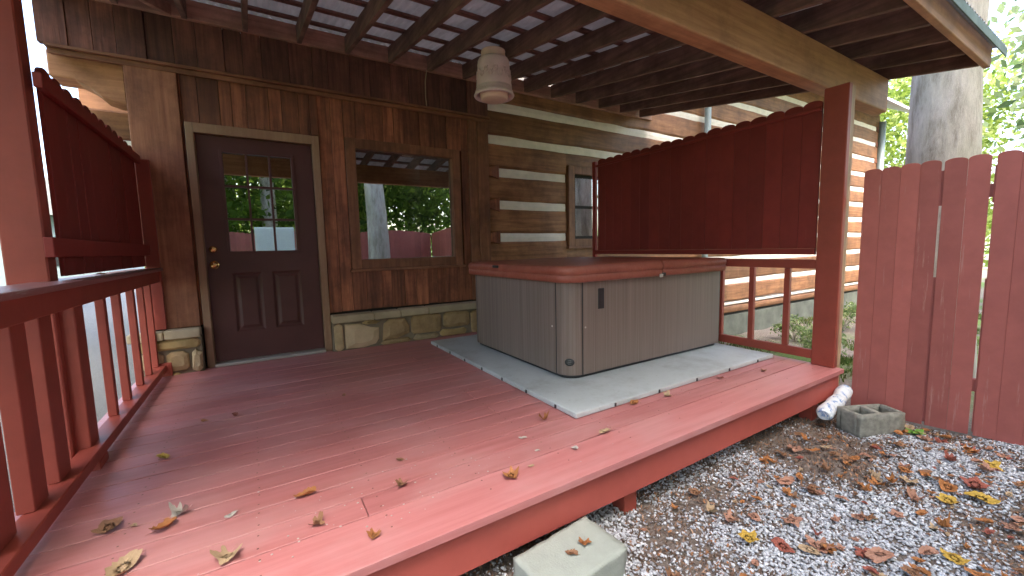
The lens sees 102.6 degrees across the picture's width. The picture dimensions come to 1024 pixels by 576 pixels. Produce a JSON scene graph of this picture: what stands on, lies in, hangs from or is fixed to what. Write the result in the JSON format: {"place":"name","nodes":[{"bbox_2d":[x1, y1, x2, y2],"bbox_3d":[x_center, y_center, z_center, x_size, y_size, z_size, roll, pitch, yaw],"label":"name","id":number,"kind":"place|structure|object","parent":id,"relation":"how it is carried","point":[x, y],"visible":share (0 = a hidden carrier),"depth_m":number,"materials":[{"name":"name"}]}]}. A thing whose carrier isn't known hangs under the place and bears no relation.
{"place":"outdoors","nodes":[
{"label":"outdoors","id":0,"kind":"place"},
{"bbox_2d":[0,229,1023,575],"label":"ground","id":1,"kind":"structure","parent":0,"point":[90,321],"depth_m":2.28,"materials":[{"name":"gravel"}]},
{"bbox_2d":[0,0,76,459],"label":"porch post","id":2,"kind":"object","parent":1,"relation":"on","point":[25,225],"visible":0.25,"depth_m":1.79,"materials":[{"name":"red paint"}]},
{"bbox_2d":[0,178,143,285],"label":"house","id":3,"kind":"structure","parent":1,"relation":"on","point":[2,279],"depth_m":15.68,"materials":[{"name":"concrete"}]},
{"bbox_2d":[14,332,843,575],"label":"deck","id":4,"kind":"structure","parent":1,"relation":"on","point":[325,437],"depth_m":2.02,"materials":[{"name":"red paint"}]},
{"bbox_2d":[0,268,172,575],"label":"deck railing","id":5,"kind":"object","parent":4,"relation":"on","point":[34,430],"visible":0.98,"depth_m":1.68,"materials":[{"name":"paint"}]},
{"bbox_2d":[31,67,166,329],"bbox_3d":[-2.508,-0.326,2.601,0.107,1.506,1.952,-5,7,-32],"label":"privacy screen","id":6,"kind":"object","parent":5,"relation":"attached to","point":[92,167],"visible":1,"depth_m":2.36,"materials":[{"name":"red paint"}]},
{"bbox_2d":[91,516,123,536],"bbox_3d":[-1.504,0.889,1.526,0.090,0.028,0.105,-1,7,8],"label":"fallen leaf","id":7,"kind":"object","parent":4,"relation":"on","point":[104,526],"visible":1,"depth_m":1.54,"materials":[{"name":"plant"}]},
{"bbox_2d":[104,549,143,575],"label":"fallen leaf","id":8,"kind":"object","parent":4,"relation":"on","point":[125,563],"visible":1,"depth_m":1.34,"materials":[{"name":"plant"}]},
{"bbox_2d":[145,516,176,535],"bbox_3d":[-1.301,0.885,1.524,0.056,0.025,0.110,-4,-1,13],"label":"fallen leaf","id":9,"kind":"object","parent":4,"relation":"on","point":[166,522],"visible":1,"depth_m":1.54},
{"bbox_2d":[156,453,169,457],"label":"fallen leaf","id":10,"kind":"object","parent":4,"relation":"on","point":[163,455],"visible":1,"depth_m":2.07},
{"bbox_2d":[169,502,187,516],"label":"fallen leaf","id":11,"kind":"object","parent":4,"relation":"on","point":[178,510],"visible":1,"depth_m":1.61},
{"bbox_2d":[210,543,242,564],"bbox_3d":[-0.955,0.880,1.375,0.091,0.046,0.083,-6,8,-41],"label":"fallen leaf","id":12,"kind":"object","parent":4,"relation":"on","point":[224,555],"visible":1,"depth_m":1.37,"materials":[{"name":"plant"}]},
{"bbox_2d":[224,510,237,517],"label":"fallen leaf","id":13,"kind":"object","parent":4,"relation":"on","point":[229,515],"visible":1,"depth_m":1.60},
{"bbox_2d":[293,486,318,496],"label":"fallen leaf","id":14,"kind":"object","parent":4,"relation":"on","point":[309,490],"visible":1,"depth_m":1.73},
{"bbox_2d":[308,511,324,524],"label":"fallen leaf","id":15,"kind":"object","parent":4,"relation":"on","point":[317,520],"visible":1,"depth_m":1.54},
{"bbox_2d":[125,371,580,573],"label":"debris specks","id":16,"kind":"object","parent":4,"relation":"on","point":[357,502],"visible":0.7,"depth_m":1.70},
{"bbox_2d":[366,528,380,538],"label":"fallen leaf","id":17,"kind":"object","parent":4,"relation":"on","point":[371,533],"visible":1,"depth_m":1.47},
{"bbox_2d":[395,478,407,485],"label":"fallen leaf","id":18,"kind":"object","parent":4,"relation":"on","point":[399,482],"visible":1,"depth_m":1.78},
{"bbox_2d":[502,466,518,477],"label":"fallen leaf","id":19,"kind":"object","parent":4,"relation":"on","point":[511,473],"visible":1,"depth_m":1.84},
{"bbox_2d":[431,334,772,418],"bbox_3d":[0.711,0.592,4.006,2.272,0.034,2.372,-5,7,-32],"label":"floor pad","id":20,"kind":"object","parent":4,"relation":"on","point":[576,398],"visible":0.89,"depth_m":3.13,"materials":[{"name":"grey concrete"}]},
{"bbox_2d":[468,256,726,377],"bbox_3d":[0.807,0.131,4.099,2.036,0.859,1.671,-5,7,-32],"label":"hot tub","id":21,"kind":"object","parent":20,"relation":"on","point":[571,317],"visible":1,"depth_m":3.35,"materials":[{"name":"grey plastic"}]},
{"bbox_2d":[599,428,610,432],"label":"fallen leaf","id":22,"kind":"object","parent":4,"relation":"on","point":[604,430],"visible":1,"depth_m":2.25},
{"bbox_2d":[719,258,815,357],"bbox_3d":[1.709,0.070,4.623,0.043,0.820,2.950,-5,7,-32],"label":"deck railing","id":23,"kind":"object","parent":4,"relation":"on","point":[784,346],"visible":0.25,"depth_m":3.69,"materials":[{"name":"red paint"}]},
{"bbox_2d":[592,101,823,256],"bbox_3d":[1.772,-0.956,4.383,0.043,1.264,2.595,-5,7,-32],"label":"privacy screen","id":24,"kind":"object","parent":23,"relation":"on","point":[749,187],"visible":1,"depth_m":3.98,"materials":[{"name":"red paint"}]},
{"bbox_2d":[31,0,908,376],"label":"log cabin","id":25,"kind":"object","parent":1,"relation":"on","point":[317,192],"visible":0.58,"depth_m":4.24,"materials":[{"name":"brown wood"}]},
{"bbox_2d":[195,134,323,361],"bbox_3d":[-2.341,-0.359,3.890,0.910,2.030,0.112,-5,7,-32],"label":"door","id":26,"kind":"structure","parent":25,"relation":"in","point":[264,303],"depth_m":3.90,"materials":[{"name":"red paint"}]},
{"bbox_2d":[344,137,465,271],"bbox_3d":[-1.160,-0.898,4.594,1.318,1.374,0.100,-5,7,-32],"label":"window","id":27,"kind":"structure","parent":25,"relation":"in","point":[358,264],"depth_m":4.50,"materials":[{"name":"brown wood"}]},
{"bbox_2d":[110,0,1007,116],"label":"porch roof","id":28,"kind":"structure","parent":25,"relation":"attached to","point":[645,58],"depth_m":3.38,"materials":[{"name":"brown wood"}]},
{"bbox_2d":[474,46,513,103],"bbox_3d":[-0.166,-1.921,3.712,0.367,0.426,0.367,-5,7,-32],"label":"ceiling lamp","id":29,"kind":"object","parent":28,"relation":"hanging from","point":[493,79],"visible":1,"depth_m":3.60,"materials":[{"name":"ceramic"}]},
{"bbox_2d":[565,165,597,248],"bbox_3d":[1.221,-1.178,6.116,1.120,1.158,0.190,-5,7,-32],"label":"window","id":30,"kind":"structure","parent":25,"relation":"in","point":[578,179],"depth_m":5.93,"materials":[{"name":"brown wood"}]},
{"bbox_2d":[688,488,701,494],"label":"fallen leaf","id":31,"kind":"object","parent":1,"relation":"on","point":[695,491],"visible":1,"depth_m":2.25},
{"bbox_2d":[775,475,794,484],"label":"fallen leaf","id":32,"kind":"object","parent":1,"relation":"on","point":[787,480],"visible":1,"depth_m":2.33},
{"bbox_2d":[770,314,812,341],"bbox_3d":[5.361,0.768,7.774,0.712,0.557,0.799,-5,7,-32],"label":"shrub","id":33,"kind":"object","parent":1,"relation":"on","point":[798,328],"visible":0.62,"depth_m":7.76,"materials":[{"name":"green plant"}]},
{"bbox_2d":[787,443,802,451],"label":"fallen leaf","id":34,"kind":"object","parent":1,"relation":"on","point":[796,448],"visible":1,"depth_m":2.64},
{"bbox_2d":[793,326,848,354],"bbox_3d":[4.817,0.855,6.377,0.662,0.532,0.622,4,8,43],"label":"shrub","id":35,"kind":"object","parent":1,"relation":"on","point":[807,343],"visible":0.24,"depth_m":6.41,"materials":[{"name":"green plant"}]},
{"bbox_2d":[819,461,830,470],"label":"fallen leaf","id":36,"kind":"object","parent":1,"relation":"on","point":[825,466],"visible":1,"depth_m":2.41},
{"bbox_2d":[811,82,855,405],"bbox_3d":[2.563,-0.259,3.287,0.145,2.590,0.163,-5,7,-32],"label":"porch post","id":37,"kind":"object","parent":1,"relation":"on","point":[836,153],"visible":0.79,"depth_m":3.22,"materials":[{"name":"red paint"}]},
{"bbox_2d":[811,301,856,330],"bbox_3d":[6.962,0.618,8.646,1.036,0.709,0.701,1,6,21],"label":"shrub","id":38,"kind":"object","parent":1,"relation":"on","point":[851,308],"visible":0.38,"depth_m":8.53,"materials":[{"name":"green plant"}]},
{"bbox_2d":[816,384,852,419],"bbox_3d":[2.455,0.862,3.111,0.486,0.112,0.115,-18,14,-33],"label":"rolled newspaper","id":39,"kind":"object","parent":1,"relation":"on","point":[840,396],"visible":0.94,"depth_m":3.04,"materials":[{"name":"paper"}]},
{"bbox_2d":[830,514,839,521],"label":"fallen leaf","id":40,"kind":"object","parent":1,"relation":"on","point":[835,518],"visible":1,"depth_m":2.02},
{"bbox_2d":[839,454,852,461],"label":"fallen leaf","id":41,"kind":"object","parent":1,"relation":"on","point":[845,458],"visible":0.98,"depth_m":2.50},
{"bbox_2d":[719,305,981,382],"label":"grass","id":42,"kind":"structure","parent":1,"relation":"on","point":[844,360],"depth_m":5.51,"materials":[{"name":"plant"}]},
{"bbox_2d":[836,404,905,438],"bbox_3d":[2.564,0.949,2.939,0.354,0.170,0.189,-2,6,-7],"label":"cinder block","id":43,"kind":"object","parent":1,"relation":"on","point":[864,420],"depth_m":2.86,"materials":[{"name":"concrete"}]},
{"bbox_2d":[883,472,897,482],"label":"fallen leaf","id":44,"kind":"object","parent":1,"relation":"on","point":[891,479],"visible":1,"depth_m":2.27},
{"bbox_2d":[851,150,1023,445],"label":"picket fence","id":45,"kind":"object","parent":1,"relation":"on","point":[907,321],"visible":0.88,"depth_m":2.87,"materials":[{"name":"red paint"}]},
{"bbox_2d":[905,0,989,377],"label":"tree","id":46,"kind":"object","parent":1,"relation":"on","point":[945,118],"visible":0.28,"depth_m":4.47,"materials":[{"name":"grey plant"}]},
{"bbox_2d":[879,12,1023,266],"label":"tree","id":47,"kind":"object","parent":1,"relation":"on","point":[900,96],"visible":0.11,"depth_m":13.38,"materials":[{"name":"green plant"}]},
{"bbox_2d":[961,566,991,575],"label":"fallen leaf","id":48,"kind":"object","parent":1,"relation":"on","point":[974,572],"visible":1,"depth_m":1.65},
{"bbox_2d":[975,517,993,523],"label":"fallen leaf","id":49,"kind":"object","parent":1,"relation":"on","point":[985,519],"visible":1,"depth_m":1.97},
{"bbox_2d":[982,42,1023,159],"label":"tree","id":50,"kind":"object","parent":1,"relation":"on","point":[992,111],"visible":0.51,"depth_m":11.87,"materials":[{"name":"green plant"}]},
{"bbox_2d":[983,0,1023,129],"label":"tree","id":51,"kind":"object","parent":1,"relation":"on","point":[1019,49],"visible":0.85,"depth_m":7.43,"materials":[{"name":"green plant"}]},
{"bbox_2d":[990,128,1023,183],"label":"tree","id":52,"kind":"object","parent":1,"relation":"on","point":[1012,136],"visible":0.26,"depth_m":10.31,"materials":[{"name":"plant"}]},
{"bbox_2d":[999,521,1022,530],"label":"fallen leaf","id":53,"kind":"object","parent":1,"relation":"on","point":[1012,526],"visible":1,"depth_m":1.93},
{"bbox_2d":[22,0,1023,215],"label":"sky","id":54,"kind":"structure","parent":0,"point":[37,53],"materials":[{"name":"white"}]},
{"bbox_2d":[465,404,1023,575],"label":"gravel","id":55,"kind":"structure","parent":0,"point":[774,551],"depth_m":2.04,"materials":[{"name":"gravel"}]},
{"bbox_2d":[513,515,627,575],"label":"concrete block","id":56,"kind":"object","parent":55,"relation":"on","point":[603,553],"depth_m":1.63,"materials":[{"name":"concrete"}]},
{"bbox_2d":[565,548,577,554],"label":"fallen leaf","id":57,"kind":"object","parent":56,"relation":"on","point":[573,551],"visible":1,"depth_m":1.63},
{"bbox_2d":[578,537,591,544],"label":"fallen leaf","id":58,"kind":"object","parent":56,"relation":"on","point":[585,542],"visible":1,"depth_m":1.68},
{"bbox_2d":[665,567,681,575],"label":"fallen leaf","id":59,"kind":"object","parent":55,"relation":"on","point":[669,572],"visible":1,"depth_m":1.67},
{"bbox_2d":[706,501,717,511],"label":"fallen leaf","id":60,"kind":"object","parent":55,"relation":"on","point":[710,508],"visible":1,"depth_m":2.11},
{"bbox_2d":[724,508,737,521],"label":"fallen leaf","id":61,"kind":"object","parent":55,"relation":"on","point":[729,517],"visible":1,"depth_m":2.02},
{"bbox_2d":[738,529,759,542],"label":"fallen leaf","id":62,"kind":"object","parent":55,"relation":"on","point":[748,536],"visible":1,"depth_m":1.88,"materials":[{"name":"plant"}]},
{"bbox_2d":[748,512,760,521],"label":"fallen leaf","id":63,"kind":"object","parent":55,"relation":"on","point":[754,516],"visible":1,"depth_m":2.01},
{"bbox_2d":[751,558,758,565],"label":"fallen leaf","id":64,"kind":"object","parent":55,"relation":"on","point":[754,561],"visible":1,"depth_m":1.74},
{"bbox_2d":[758,456,768,463],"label":"fallen leaf","id":65,"kind":"object","parent":55,"relation":"on","point":[764,459],"visible":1,"depth_m":2.54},
{"bbox_2d":[771,536,794,552],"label":"fallen leaf","id":66,"kind":"object","parent":55,"relation":"on","point":[781,544],"visible":1,"depth_m":1.83,"materials":[{"name":"plant"}]},
{"bbox_2d":[779,487,792,495],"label":"fallen leaf","id":67,"kind":"object","parent":55,"relation":"on","point":[787,491],"visible":1,"depth_m":2.23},
{"bbox_2d":[780,514,802,526],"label":"fallen leaf","id":68,"kind":"object","parent":55,"relation":"on","point":[792,518],"visible":1,"depth_m":1.99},
{"bbox_2d":[795,472,803,479],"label":"fallen leaf","id":69,"kind":"object","parent":55,"relation":"on","point":[799,475],"visible":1,"depth_m":2.36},
{"bbox_2d":[801,433,811,440],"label":"fallen leaf","id":70,"kind":"object","parent":55,"relation":"on","point":[805,437],"visible":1,"depth_m":2.75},
{"bbox_2d":[798,543,821,555],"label":"fallen leaf","id":71,"kind":"object","parent":55,"relation":"on","point":[807,548],"visible":1,"depth_m":1.80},
{"bbox_2d":[801,483,818,489],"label":"fallen leaf","id":72,"kind":"object","parent":55,"relation":"on","point":[812,487],"visible":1,"depth_m":2.25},
{"bbox_2d":[809,489,825,496],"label":"fallen leaf","id":73,"kind":"object","parent":55,"relation":"on","point":[819,491],"visible":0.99,"depth_m":2.22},
{"bbox_2d":[805,534,836,552],"bbox_3d":[1.373,1.143,1.839,0.123,0.029,0.112,-4,6,-22],"label":"fallen leaf","id":74,"kind":"object","parent":55,"relation":"on","point":[814,543],"visible":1,"depth_m":1.84,"materials":[{"name":"plant"}]},
{"bbox_2d":[822,543,836,552],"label":"fallen leaf","id":75,"kind":"object","parent":74,"relation":"on","point":[830,549],"visible":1,"depth_m":1.81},
{"bbox_2d":[836,543,845,550],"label":"fallen leaf","id":76,"kind":"object","parent":55,"relation":"on","point":[839,546],"visible":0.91,"depth_m":1.84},
{"bbox_2d":[851,514,865,519],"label":"fallen leaf","id":77,"kind":"object","parent":55,"relation":"on","point":[858,516],"visible":1,"depth_m":2.02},
{"bbox_2d":[853,546,870,558],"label":"fallen leaf","id":78,"kind":"object","parent":55,"relation":"on","point":[860,552],"visible":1,"depth_m":1.81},
{"bbox_2d":[860,483,871,490],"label":"fallen leaf","id":79,"kind":"object","parent":55,"relation":"on","point":[866,488],"visible":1,"depth_m":2.19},
{"bbox_2d":[859,511,875,520],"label":"fallen leaf","id":80,"kind":"object","parent":55,"relation":"on","point":[869,517],"visible":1,"depth_m":2.01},
{"bbox_2d":[862,566,878,573],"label":"fallen leaf","id":81,"kind":"object","parent":55,"relation":"on","point":[871,569],"visible":1,"depth_m":1.70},
{"bbox_2d":[866,471,880,479],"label":"fallen leaf","id":82,"kind":"object","parent":55,"relation":"on","point":[876,475],"visible":0.74,"depth_m":2.31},
{"bbox_2d":[869,476,885,485],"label":"fallen leaf","id":83,"kind":"object","parent":55,"relation":"on","point":[874,480],"visible":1,"depth_m":2.27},
{"bbox_2d":[869,571,886,575],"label":"fallen leaf","id":84,"kind":"object","parent":55,"relation":"on","point":[879,574],"visible":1,"depth_m":1.68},
{"bbox_2d":[865,546,894,562],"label":"fallen leaf","id":85,"kind":"object","parent":55,"relation":"on","point":[878,554],"visible":1,"depth_m":1.77,"materials":[{"name":"plant"}]},
{"bbox_2d":[888,508,905,517],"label":"fallen leaf","id":86,"kind":"object","parent":55,"relation":"on","point":[896,513],"visible":1,"depth_m":2.02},
{"bbox_2d":[893,441,906,446],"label":"fallen leaf","id":87,"kind":"object","parent":55,"relation":"on","point":[900,443],"visible":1,"depth_m":2.68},
{"bbox_2d":[898,466,913,473],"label":"fallen leaf","id":88,"kind":"object","parent":55,"relation":"on","point":[904,469],"visible":1,"depth_m":2.39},
{"bbox_2d":[899,475,917,482],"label":"fallen leaf","id":89,"kind":"object","parent":55,"relation":"on","point":[905,478],"visible":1,"depth_m":2.28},
{"bbox_2d":[905,424,914,429],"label":"fallen leaf","id":90,"kind":"object","parent":55,"relation":"on","point":[908,426],"visible":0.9,"depth_m":2.97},
{"bbox_2d":[900,564,922,575],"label":"fallen leaf","id":91,"kind":"object","parent":55,"relation":"on","point":[911,571],"visible":1,"depth_m":1.68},
{"bbox_2d":[906,485,925,499],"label":"fallen leaf","id":92,"kind":"object","parent":55,"relation":"on","point":[912,494],"visible":1,"depth_m":2.16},
{"bbox_2d":[905,428,929,436],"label":"fallen leaf","id":93,"kind":"object","parent":55,"relation":"on","point":[917,431],"visible":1,"depth_m":2.86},
{"bbox_2d":[911,556,925,562],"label":"fallen leaf","id":94,"kind":"object","parent":55,"relation":"on","point":[918,559],"visible":1,"depth_m":1.74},
{"bbox_2d":[908,562,931,575],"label":"fallen leaf","id":95,"kind":"object","parent":55,"relation":"on","point":[927,572],"visible":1,"depth_m":1.68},
{"bbox_2d":[915,509,927,515],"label":"fallen leaf","id":96,"kind":"object","parent":55,"relation":"on","point":[922,512],"visible":1,"depth_m":2.03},
{"bbox_2d":[920,471,930,475],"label":"fallen leaf","id":97,"kind":"object","parent":55,"relation":"on","point":[924,473],"visible":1,"depth_m":2.34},
{"bbox_2d":[918,545,940,554],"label":"fallen leaf","id":98,"kind":"object","parent":55,"relation":"on","point":[926,550],"visible":1,"depth_m":1.77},
{"bbox_2d":[928,521,938,529],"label":"fallen leaf","id":99,"kind":"object","parent":55,"relation":"on","point":[933,526],"visible":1,"depth_m":1.93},
{"bbox_2d":[931,437,948,443],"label":"fallen leaf","id":100,"kind":"object","parent":55,"relation":"on","point":[937,439],"visible":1,"depth_m":2.72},
{"bbox_2d":[935,434,950,437],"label":"fallen leaf","id":101,"kind":"object","parent":55,"relation":"on","point":[945,436],"visible":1,"depth_m":2.80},
{"bbox_2d":[934,516,952,526],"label":"fallen leaf","id":102,"kind":"object","parent":55,"relation":"on","point":[944,522],"visible":1,"depth_m":1.92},
{"bbox_2d":[936,492,958,503],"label":"fallen leaf","id":103,"kind":"object","parent":55,"relation":"on","point":[945,498],"visible":1,"depth_m":2.12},
{"bbox_2d":[938,479,957,491],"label":"fallen leaf","id":104,"kind":"object","parent":55,"relation":"on","point":[946,486],"visible":1,"depth_m":2.23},
{"bbox_2d":[944,450,959,460],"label":"fallen leaf","id":105,"kind":"object","parent":55,"relation":"on","point":[950,457],"visible":1,"depth_m":2.47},
{"bbox_2d":[940,548,970,564],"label":"fallen leaf","id":106,"kind":"object","parent":55,"relation":"on","point":[955,558],"visible":1,"depth_m":1.73,"materials":[{"name":"plant"}]},
{"bbox_2d":[962,448,977,452],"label":"fallen leaf","id":107,"kind":"object","parent":55,"relation":"on","point":[970,451],"visible":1,"depth_m":2.60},
{"bbox_2d":[955,476,991,488],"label":"fallen leaf","id":108,"kind":"object","parent":55,"relation":"on","point":[975,482],"visible":1,"depth_m":2.22,"materials":[{"name":"plant"}]},
{"bbox_2d":[970,458,983,462],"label":"fallen leaf","id":109,"kind":"object","parent":55,"relation":"on","point":[976,460],"visible":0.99,"depth_m":2.44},
{"bbox_2d":[961,490,1000,503],"bbox_3d":[2.411,1.076,2.116,0.144,0.024,0.074,1,11,44],"label":"fallen leaf","id":110,"kind":"object","parent":55,"relation":"on","point":[989,499],"visible":1,"depth_m":2.11,"materials":[{"name":"plant"}]},
{"bbox_2d":[977,461,995,471],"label":"fallen leaf","id":111,"kind":"object","parent":55,"relation":"on","point":[985,466],"visible":1,"depth_m":2.34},
{"bbox_2d":[980,563,994,571],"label":"fallen leaf","id":112,"kind":"object","parent":55,"relation":"on","point":[985,567],"visible":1,"depth_m":1.68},
{"bbox_2d":[982,527,999,534],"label":"fallen leaf","id":113,"kind":"object","parent":55,"relation":"on","point":[988,530],"visible":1,"depth_m":1.90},
{"bbox_2d":[978,460,1004,471],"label":"fallen leaf","id":114,"kind":"object","parent":55,"relation":"on","point":[994,464],"visible":0.82,"depth_m":2.40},
{"bbox_2d":[996,453,1011,457],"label":"fallen leaf","id":115,"kind":"object","parent":55,"relation":"on","point":[1002,455],"visible":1,"depth_m":2.54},
{"bbox_2d":[1010,515,1023,521],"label":"fallen leaf","id":116,"kind":"object","parent":55,"relation":"on","point":[1018,518],"visible":1,"depth_m":1.96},
{"bbox_2d":[1011,567,1023,574],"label":"fallen leaf","id":117,"kind":"object","parent":55,"relation":"on","point":[1020,570],"visible":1,"depth_m":1.67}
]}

